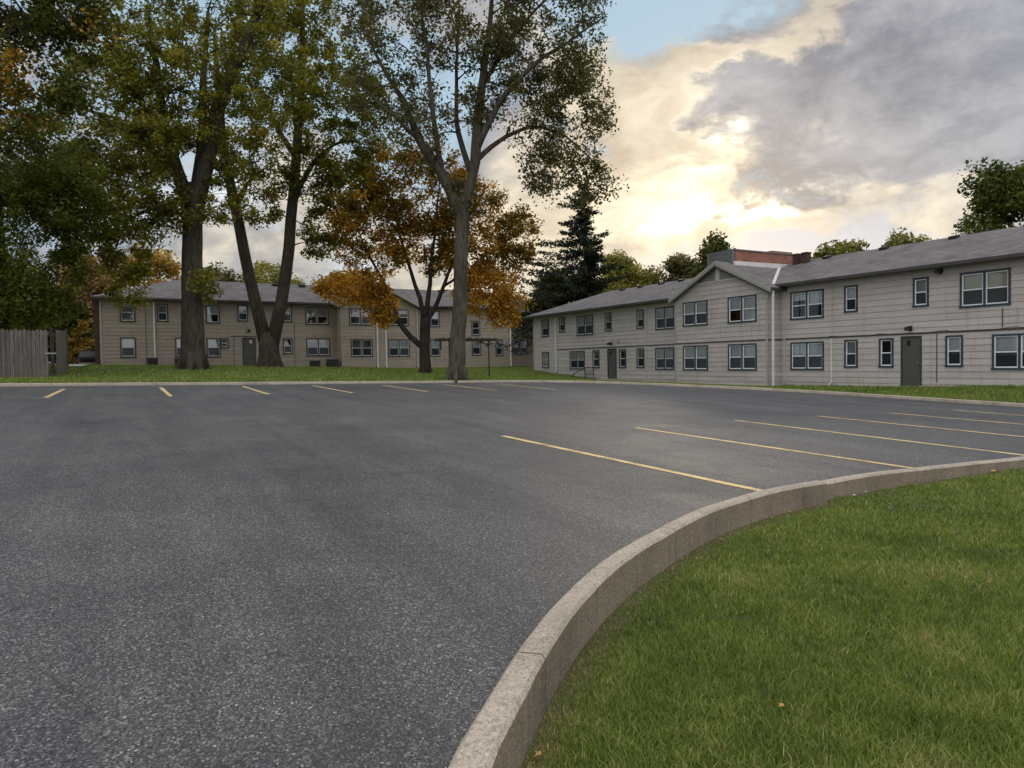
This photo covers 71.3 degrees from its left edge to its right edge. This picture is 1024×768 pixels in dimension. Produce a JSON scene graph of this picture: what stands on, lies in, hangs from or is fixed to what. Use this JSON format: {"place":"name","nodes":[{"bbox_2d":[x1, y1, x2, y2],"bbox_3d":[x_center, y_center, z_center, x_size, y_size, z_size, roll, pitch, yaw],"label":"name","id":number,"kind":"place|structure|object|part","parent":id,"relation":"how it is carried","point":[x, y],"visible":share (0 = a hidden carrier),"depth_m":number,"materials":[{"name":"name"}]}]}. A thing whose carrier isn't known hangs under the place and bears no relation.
{"place":"outdoors","nodes":[
{"label":"outdoors","id":0,"kind":"place"},
{"bbox_2d":[69,364,89,365],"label":"path","id":1,"kind":"structure","parent":0,"point":[78,364],"depth_m":41.98,"materials":[{"name":"concrete"}]},
{"bbox_2d":[0,382,1023,767],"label":"parking lot","id":2,"kind":"structure","parent":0,"point":[296,576],"depth_m":5.89,"materials":[{"name":"grey asphalt"}]},
{"bbox_2d":[43,389,64,397],"bbox_3d":[-14.198,0.273,22.207,0.137,0.132,4.604,-2,2,-27],"label":"parking line","id":3,"kind":"object","parent":2,"relation":"on","point":[54,393],"visible":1,"depth_m":21.87,"materials":[{"name":"yellow paint"}]},
{"bbox_2d":[160,388,171,395],"bbox_3d":[-11.526,0.249,23.722,0.138,0.152,5.150,-2,2,-29],"label":"parking line","id":4,"kind":"object","parent":2,"relation":"on","point":[165,391],"visible":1,"depth_m":23.21,"materials":[{"name":"yellow paint"}]},
{"bbox_2d":[0,380,1023,406],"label":"kerb","id":5,"kind":"structure","parent":2,"relation":"on","point":[557,381],"depth_m":29.19,"materials":[{"name":"concrete"}]},
{"bbox_2d":[502,436,761,490],"bbox_3d":[1.308,1.052,10.280,0.139,0.170,5.654,-2,2,-31],"label":"parking line","id":6,"kind":"object","parent":2,"relation":"on","point":[704,478],"visible":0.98,"depth_m":9.47,"materials":[{"name":"yellow paint"}]},
{"bbox_2d":[448,480,826,767],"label":"kerb","id":7,"kind":"structure","parent":2,"relation":"on","point":[501,731],"depth_m":4.05,"materials":[{"name":"concrete"}]},
{"bbox_2d":[638,428,913,467],"bbox_3d":[4.023,1.018,12.025,0.139,0.174,5.746,-2,2,-32],"label":"parking line","id":8,"kind":"object","parent":2,"relation":"on","point":[782,449],"visible":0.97,"depth_m":11.44,"materials":[{"name":"yellow paint"}]},
{"bbox_2d":[735,420,1023,455],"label":"parking line","id":9,"kind":"object","parent":2,"relation":"on","point":[888,438],"visible":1,"depth_m":13.10,"materials":[{"name":"yellow paint"}]},
{"bbox_2d":[820,416,1023,436],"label":"parking line","id":10,"kind":"object","parent":2,"relation":"on","point":[930,427],"visible":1,"depth_m":15.50,"materials":[{"name":"yellow paint"}]},
{"bbox_2d":[822,456,1023,499],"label":"kerb","id":11,"kind":"structure","parent":2,"relation":"on","point":[850,485],"depth_m":9.11,"materials":[{"name":"concrete"}]},
{"bbox_2d":[895,413,1023,424],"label":"parking line","id":12,"kind":"object","parent":2,"relation":"on","point":[957,418],"visible":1,"depth_m":17.97,"materials":[{"name":"yellow paint"}]},
{"bbox_2d":[0,365,1023,402],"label":"lawn","id":13,"kind":"structure","parent":0,"point":[562,375],"depth_m":33.27,"materials":[{"name":"green plant"}]},
{"bbox_2d":[10,319,39,353],"bbox_3d":[-31.381,-2.981,36.907,12.906,4.307,4.384,-1,2,-4],"label":"shrub","id":14,"kind":"object","parent":13,"relation":"on","point":[14,327],"visible":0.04,"depth_m":37.62,"materials":[{"name":"green plant"}]},
{"bbox_2d":[6,243,50,324],"bbox_3d":[-41.110,-6.426,56.860,9.393,11.692,6.993,-1,2,-6],"label":"broadleaf tree","id":15,"kind":"object","parent":13,"relation":"on","point":[31,268],"visible":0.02,"depth_m":57.09,"materials":[{"name":"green plant"}]},
{"bbox_2d":[0,328,68,377],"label":"wooden fence","id":16,"kind":"object","parent":13,"relation":"on","point":[39,357],"visible":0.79,"depth_m":30.05,"materials":[{"name":"grey wood"}]},
{"bbox_2d":[10,284,90,362],"bbox_3d":[-31.917,-4.204,49.062,5.460,6.075,3.499,-1,2,-13],"label":"shrub","id":17,"kind":"object","parent":13,"relation":"on","point":[71,323],"visible":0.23,"depth_m":49.08,"materials":[{"name":"green plant"}]},
{"bbox_2d":[14,329,94,364],"bbox_3d":[-38.515,-3.176,58.210,9.390,4.797,4.263,-1,2,-10],"label":"shrub","id":18,"kind":"object","parent":13,"relation":"on","point":[89,334],"visible":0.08,"depth_m":58.47,"materials":[{"name":"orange plant"}]},
{"bbox_2d":[0,110,124,372],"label":"broadleaf tree","id":19,"kind":"object","parent":13,"relation":"on","point":[44,189],"visible":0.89,"depth_m":32.62,"materials":[{"name":"green plant"}]},
{"bbox_2d":[0,0,141,193],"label":"maple tree","id":20,"kind":"object","parent":13,"relation":"on","point":[45,23],"visible":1,"depth_m":24.45,"materials":[{"name":"green plant"}]},
{"bbox_2d":[68,316,94,361],"bbox_3d":[-34.635,-3.223,56.834,2.869,4.531,2.559,-2,2,-29],"label":"shrub","id":21,"kind":"object","parent":13,"relation":"on","point":[75,347],"visible":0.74,"depth_m":56.44,"materials":[{"name":"orange plant"}]},
{"bbox_2d":[74,351,100,363],"bbox_3d":[-32.901,-1.840,55.456,1.880,1.470,4.440,-2,2,-34],"label":"parked car","id":22,"kind":"object","parent":13,"relation":"on","point":[85,357],"visible":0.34,"depth_m":53.76,"materials":[{"name":"black metal"}]},
{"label":"windows","id":23,"kind":"part","parent":22,"relation":"part of","materials":[{"name":"grey glass"}]},
{"bbox_2d":[53,243,130,339],"bbox_3d":[-36.389,-6.552,62.056,8.254,11.592,7.814,0,2,29],"label":"broadleaf tree","id":24,"kind":"object","parent":13,"relation":"on","point":[99,288],"visible":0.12,"depth_m":60.15,"materials":[{"name":"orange plant"}]},
{"bbox_2d":[121,242,180,287],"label":"broadleaf tree","id":25,"kind":"object","parent":13,"relation":"on","point":[174,267],"visible":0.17,"depth_m":70.95,"materials":[{"name":"green plant"}]},
{"bbox_2d":[147,357,157,364],"bbox_3d":[-24.847,-1.486,49.325,0.740,0.712,0.720,-2,2,-29],"label":"air conditioner","id":26,"kind":"object","parent":13,"relation":"on","point":[152,360],"visible":0.87,"depth_m":49.10,"materials":[{"name":"metal"}]},
{"bbox_2d":[22,0,322,369],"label":"maple tree","id":27,"kind":"object","parent":13,"relation":"on","point":[156,130],"visible":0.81,"depth_m":37.00,"materials":[{"name":"green plant"}]},
{"bbox_2d":[203,261,244,282],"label":"broadleaf tree","id":28,"kind":"object","parent":13,"relation":"on","point":[224,277],"visible":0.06,"depth_m":82.72,"materials":[{"name":"green plant"}]},
{"bbox_2d":[240,260,305,284],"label":"broadleaf tree","id":29,"kind":"object","parent":13,"relation":"on","point":[261,270],"visible":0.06,"depth_m":83.47,"materials":[{"name":"green plant"}]},
{"bbox_2d":[208,0,402,367],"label":"forked tree","id":30,"kind":"object","parent":13,"relation":"on","point":[337,175],"visible":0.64,"depth_m":43.58,"materials":[{"name":"green plant"}]},
{"bbox_2d":[90,280,537,367],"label":"apartment building","id":31,"kind":"structure","parent":13,"relation":"on","point":[314,328],"depth_m":55.10,"materials":[{"name":"beige wood"}]},
{"bbox_2d":[119,303,135,321],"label":"window","id":32,"kind":"structure","parent":31,"relation":"in","point":[126,315],"depth_m":49.29,"materials":[{"name":"glass"}]},
{"bbox_2d":[120,337,135,357],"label":"window","id":33,"kind":"structure","parent":31,"relation":"in","point":[128,344],"depth_m":49.31,"materials":[{"name":"glass"}]},
{"bbox_2d":[157,304,168,321],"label":"window","id":34,"kind":"structure","parent":31,"relation":"in","point":[162,309],"depth_m":50.31,"materials":[{"name":"glass"}]},
{"bbox_2d":[175,338,180,356],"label":"window","id":35,"kind":"structure","parent":31,"relation":"in","point":[177,340],"depth_m":50.79,"materials":[{"name":"glass"}]},
{"bbox_2d":[206,305,219,322],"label":"window","id":36,"kind":"structure","parent":31,"relation":"in","point":[212,314],"depth_m":52.02,"materials":[{"name":"glass"}]},
{"bbox_2d":[206,338,220,356],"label":"window","id":37,"kind":"structure","parent":31,"relation":"in","point":[213,344],"depth_m":51.98,"materials":[{"name":"glass"}]},
{"bbox_2d":[220,338,228,347],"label":"window","id":38,"kind":"structure","parent":31,"relation":"in","point":[224,344],"depth_m":52.35,"materials":[{"name":"glass"}]},
{"bbox_2d":[237,305,247,320],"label":"window","id":39,"kind":"structure","parent":31,"relation":"in","point":[242,310],"depth_m":52.94,"materials":[{"name":"glass"}]},
{"bbox_2d":[242,338,255,365],"bbox_3d":[-19.577,-2.371,53.149,0.930,2.150,0.135,-2,2,-29],"label":"door","id":40,"kind":"structure","parent":31,"relation":"in","point":[248,344],"depth_m":53.15,"materials":[{"name":"paint"}]},
{"bbox_2d":[284,306,291,321],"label":"window","id":41,"kind":"structure","parent":31,"relation":"in","point":[288,315],"depth_m":54.53,"materials":[{"name":"glass"}]},
{"bbox_2d":[283,338,292,353],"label":"window","id":42,"kind":"structure","parent":31,"relation":"in","point":[287,345],"depth_m":54.57,"materials":[{"name":"glass"}]},
{"bbox_2d":[305,307,328,324],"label":"window","id":43,"kind":"structure","parent":31,"relation":"in","point":[314,315],"depth_m":55.74,"materials":[{"name":"glass"}]},
{"bbox_2d":[306,338,330,355],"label":"window","id":44,"kind":"structure","parent":31,"relation":"in","point":[314,346],"depth_m":55.78,"materials":[{"name":"glass"}]},
{"bbox_2d":[349,308,371,324],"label":"window","id":45,"kind":"structure","parent":31,"relation":"in","point":[354,317],"depth_m":55.93,"materials":[{"name":"glass"}]},
{"bbox_2d":[351,339,372,356],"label":"window","id":46,"kind":"structure","parent":31,"relation":"in","point":[359,347],"depth_m":56.32,"materials":[{"name":"glass"}]},
{"bbox_2d":[387,309,408,325],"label":"window","id":47,"kind":"structure","parent":31,"relation":"in","point":[404,313],"depth_m":57.78,"materials":[{"name":"glass"}]},
{"bbox_2d":[388,339,409,356],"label":"window","id":48,"kind":"structure","parent":31,"relation":"in","point":[396,347],"depth_m":57.58,"materials":[{"name":"glass"}]},
{"bbox_2d":[429,311,439,326],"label":"window","id":49,"kind":"structure","parent":31,"relation":"in","point":[435,320],"depth_m":60.43,"materials":[{"name":"glass"}]},
{"bbox_2d":[430,339,439,355],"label":"window","id":50,"kind":"structure","parent":31,"relation":"in","point":[434,345],"depth_m":60.45,"materials":[{"name":"glass"}]},
{"bbox_2d":[471,321,480,335],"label":"window","id":51,"kind":"structure","parent":31,"relation":"in","point":[475,325],"depth_m":62.34,"materials":[{"name":"glass"}]},
{"bbox_2d":[472,341,480,354],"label":"window","id":52,"kind":"structure","parent":31,"relation":"in","point":[476,348],"depth_m":62.34,"materials":[{"name":"glass"}]},
{"bbox_2d":[496,339,503,355],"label":"window","id":53,"kind":"structure","parent":31,"relation":"in","point":[499,352],"depth_m":63.43,"materials":[{"name":"glass"}]},
{"bbox_2d":[512,318,526,327],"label":"window","id":54,"kind":"structure","parent":31,"relation":"in","point":[523,323],"depth_m":69.13,"materials":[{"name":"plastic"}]},
{"bbox_2d":[512,341,527,353],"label":"window","id":55,"kind":"structure","parent":31,"relation":"in","point":[521,350],"depth_m":69.18,"materials":[{"name":"glass"}]},
{"bbox_2d":[309,360,319,366],"bbox_3d":[-15.097,-1.496,54.639,0.800,0.692,0.720,-2,2,-29],"label":"air conditioner","id":56,"kind":"object","parent":13,"relation":"on","point":[312,363],"visible":0.79,"depth_m":54.39,"materials":[{"name":"metal"}]},
{"bbox_2d":[326,359,338,366],"bbox_3d":[-13.918,-1.562,55.294,0.920,0.812,0.720,-2,2,-29],"label":"air conditioner","id":57,"kind":"object","parent":13,"relation":"on","point":[332,362],"visible":0.94,"depth_m":55.03,"materials":[{"name":"metal"}]},
{"bbox_2d":[316,269,358,284],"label":"broadleaf tree","id":58,"kind":"object","parent":13,"relation":"on","point":[329,276],"visible":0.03,"depth_m":92.53,"materials":[{"name":"green plant"}]},
{"bbox_2d":[307,138,544,372],"bbox_3d":[-5.140,-7.544,42.794,14.234,14.200,5.689,-1,2,1],"label":"maple tree","id":59,"kind":"object","parent":13,"relation":"on","point":[368,292],"visible":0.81,"depth_m":42.08,"materials":[{"name":"orange plant"}]},
{"bbox_2d":[434,338,497,376],"bbox_3d":[-2.541,-1.345,39.483,3.500,2.340,1.300,-2,2,-29],"label":"pergola","id":60,"kind":"object","parent":13,"relation":"on","point":[469,339],"visible":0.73,"depth_m":39.43,"materials":[{"name":"brown wood"}]},
{"bbox_2d":[330,0,629,382],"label":"shade tree","id":61,"kind":"object","parent":13,"relation":"on","point":[500,44],"visible":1,"depth_m":34.01,"materials":[{"name":"green plant"}]},
{"bbox_2d":[467,182,626,354],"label":"spruce tree","id":62,"kind":"object","parent":13,"relation":"on","point":[589,266],"visible":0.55,"depth_m":66.27,"materials":[{"name":"green plant"}]},
{"bbox_2d":[521,265,607,322],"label":"broadleaf tree","id":63,"kind":"object","parent":13,"relation":"on","point":[546,279],"visible":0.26,"depth_m":67.12,"materials":[{"name":"green plant"}]},
{"bbox_2d":[596,248,665,293],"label":"broadleaf tree","id":64,"kind":"object","parent":13,"relation":"on","point":[635,277],"visible":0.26,"depth_m":89.78,"materials":[{"name":"green plant"}]},
{"bbox_2d":[656,252,702,282],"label":"broadleaf tree","id":65,"kind":"object","parent":13,"relation":"on","point":[680,266],"visible":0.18,"depth_m":87.99,"materials":[{"name":"green plant"}]},
{"bbox_2d":[691,229,735,274],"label":"broadleaf tree","id":66,"kind":"object","parent":13,"relation":"on","point":[714,243],"visible":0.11,"depth_m":80.55,"materials":[{"name":"green plant"}]},
{"bbox_2d":[523,225,1023,386],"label":"apartment building","id":67,"kind":"structure","parent":13,"relation":"on","point":[943,312],"depth_m":34.66,"materials":[{"name":"grey wood"}]},
{"bbox_2d":[541,319,548,336],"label":"window","id":68,"kind":"structure","parent":67,"relation":"in","point":[544,323],"depth_m":55.89,"materials":[{"name":"glass"}]},
{"bbox_2d":[542,352,548,367],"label":"window","id":69,"kind":"structure","parent":67,"relation":"in","point":[545,355],"depth_m":56.04,"materials":[{"name":"glass"}]},
{"bbox_2d":[559,317,564,331],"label":"window","id":70,"kind":"structure","parent":67,"relation":"in","point":[561,319],"depth_m":53.76,"materials":[{"name":"glass"}]},
{"bbox_2d":[569,351,584,368],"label":"window","id":71,"kind":"structure","parent":67,"relation":"in","point":[577,358],"depth_m":51.98,"materials":[{"name":"glass"}]},
{"bbox_2d":[573,367,593,378],"bbox_3d":[4.957,-0.604,49.544,0.060,1.104,2.557,-2,2,-29],"label":"handrail","id":72,"kind":"object","parent":67,"relation":"on","point":[586,372],"visible":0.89,"depth_m":49.20,"materials":[{"name":"metal"}]},
{"bbox_2d":[576,315,592,335],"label":"window","id":73,"kind":"structure","parent":67,"relation":"in","point":[584,324],"depth_m":51.06,"materials":[{"name":"glass"}]},
{"bbox_2d":[592,350,599,367],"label":"window","id":74,"kind":"structure","parent":67,"relation":"in","point":[595,353],"depth_m":50.11,"materials":[{"name":"glass"}]},
{"bbox_2d":[604,312,611,330],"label":"window","id":75,"kind":"structure","parent":67,"relation":"in","point":[608,326],"depth_m":48.69,"materials":[{"name":"glass"}]},
{"bbox_2d":[607,348,616,378],"bbox_3d":[6.800,-1.352,48.398,0.135,2.090,0.990,-2,2,-29],"label":"door","id":76,"kind":"structure","parent":67,"relation":"in","point":[611,353],"depth_m":48.42,"materials":[{"name":"paint"}]},
{"bbox_2d":[619,349,625,367],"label":"window","id":77,"kind":"structure","parent":67,"relation":"in","point":[622,352],"depth_m":47.51,"materials":[{"name":"glass"}]},
{"bbox_2d":[636,310,643,328],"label":"window","id":78,"kind":"structure","parent":67,"relation":"in","point":[640,313],"depth_m":45.74,"materials":[{"name":"glass"}]},
{"bbox_2d":[636,348,643,367],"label":"window","id":79,"kind":"structure","parent":67,"relation":"in","point":[640,357],"depth_m":45.85,"materials":[{"name":"glass"}]},
{"bbox_2d":[655,306,673,329],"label":"window","id":80,"kind":"structure","parent":67,"relation":"in","point":[664,316],"depth_m":43.63,"materials":[{"name":"glass"}]},
{"bbox_2d":[655,347,673,369],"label":"window","id":81,"kind":"structure","parent":67,"relation":"in","point":[664,356],"depth_m":43.73,"materials":[{"name":"glass"}]},
{"bbox_2d":[682,300,707,326],"bbox_3d":[10.515,-3.962,40.232,0.620,1.380,1.980,-2,2,-29],"label":"window","id":82,"kind":"structure","parent":67,"relation":"in","point":[695,313],"depth_m":40.07,"materials":[{"name":"glass"}]},
{"bbox_2d":[683,345,707,369],"bbox_3d":[10.552,-1.474,40.302,0.620,1.400,1.980,-2,2,-29],"label":"window","id":83,"kind":"structure","parent":67,"relation":"in","point":[695,357],"depth_m":40.14,"materials":[{"name":"glass"}]},
{"bbox_2d":[727,294,756,323],"bbox_3d":[12.186,-3.892,37.232,0.620,1.380,1.970,-2,2,-29],"label":"window","id":84,"kind":"structure","parent":67,"relation":"in","point":[741,309],"depth_m":37.08,"materials":[{"name":"glass"}]},
{"bbox_2d":[727,343,756,369],"bbox_3d":[12.223,-1.408,37.302,0.620,1.390,1.970,-2,2,-29],"label":"window","id":85,"kind":"structure","parent":67,"relation":"in","point":[740,356],"depth_m":37.13,"materials":[{"name":"glass"}]},
{"bbox_2d":[790,289,823,319],"bbox_3d":[14.561,-3.853,34.817,0.620,1.370,1.940,-2,2,-29],"label":"window","id":86,"kind":"structure","parent":67,"relation":"in","point":[809,304],"depth_m":34.89,"materials":[{"name":"glass"}]},
{"bbox_2d":[790,341,823,369],"bbox_3d":[14.597,-1.375,34.887,0.620,1.370,1.940,-2,2,-29],"label":"window","id":87,"kind":"structure","parent":67,"relation":"in","point":[803,355],"depth_m":34.74,"materials":[{"name":"glass"}]},
{"bbox_2d":[843,285,857,312],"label":"window","id":88,"kind":"structure","parent":67,"relation":"in","point":[850,292],"depth_m":32.66,"materials":[{"name":"glass"}]},
{"bbox_2d":[843,339,857,367],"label":"window","id":89,"kind":"structure","parent":67,"relation":"in","point":[850,346],"depth_m":32.73,"materials":[{"name":"glass"}]},
{"bbox_2d":[878,338,893,367],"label":"window","id":90,"kind":"structure","parent":67,"relation":"in","point":[886,349],"depth_m":31.29,"materials":[{"name":"glass"}]},
{"bbox_2d":[901,336,921,386],"bbox_3d":[16.920,-0.947,30.225,0.135,2.170,0.900,-2,2,-29],"label":"door","id":91,"kind":"structure","parent":67,"relation":"in","point":[911,346],"depth_m":30.22,"materials":[{"name":"paint"}]},
{"bbox_2d":[912,277,928,306],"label":"window","id":92,"kind":"structure","parent":67,"relation":"in","point":[920,285],"depth_m":29.82,"materials":[{"name":"glass"}]},
{"bbox_2d":[944,335,962,366],"bbox_3d":[17.991,-1.332,28.787,0.620,1.270,0.720,-2,2,-29],"label":"window","id":93,"kind":"structure","parent":67,"relation":"in","point":[953,343],"depth_m":28.71,"materials":[{"name":"glass"}]},
{"bbox_2d":[959,267,1010,307],"bbox_3d":[18.510,-3.701,27.724,0.620,1.390,1.880,-2,2,-29],"label":"window","id":94,"kind":"structure","parent":67,"relation":"in","point":[992,287],"depth_m":27.55,"materials":[{"name":"glass"}]},
{"bbox_2d":[991,333,1023,369],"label":"window","id":95,"kind":"structure","parent":67,"relation":"in","point":[1007,349],"depth_m":26.97,"materials":[{"name":"glass"}]},
{"bbox_2d":[811,238,869,258],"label":"broadleaf tree","id":96,"kind":"object","parent":13,"relation":"on","point":[840,248],"visible":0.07,"depth_m":75.88,"materials":[{"name":"green plant"}]},
{"bbox_2d":[881,226,937,246],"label":"broadleaf tree","id":97,"kind":"object","parent":13,"relation":"on","point":[900,239],"visible":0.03,"depth_m":73.60,"materials":[{"name":"green plant"}]},
{"bbox_2d":[952,157,1023,234],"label":"broadleaf tree","id":98,"kind":"object","parent":13,"relation":"on","point":[1001,193],"visible":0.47,"depth_m":55.06,"materials":[{"name":"green plant"}]},
{"bbox_2d":[0,0,1023,363],"label":"sky","id":99,"kind":"structure","parent":0,"point":[794,126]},
{"bbox_2d":[520,467,1023,767],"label":"lawn","id":100,"kind":"structure","parent":0,"point":[541,759],"depth_m":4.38,"materials":[{"name":"green plant"}]},
{"bbox_2d":[535,751,544,756],"bbox_3d":[0.112,1.510,2.909,0.041,0.012,0.041,-1,2,12],"label":"fallen leaf","id":101,"kind":"object","parent":100,"relation":"on","point":[538,753],"visible":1,"depth_m":2.91,"materials":[{"name":"orange plant"}]}
]}

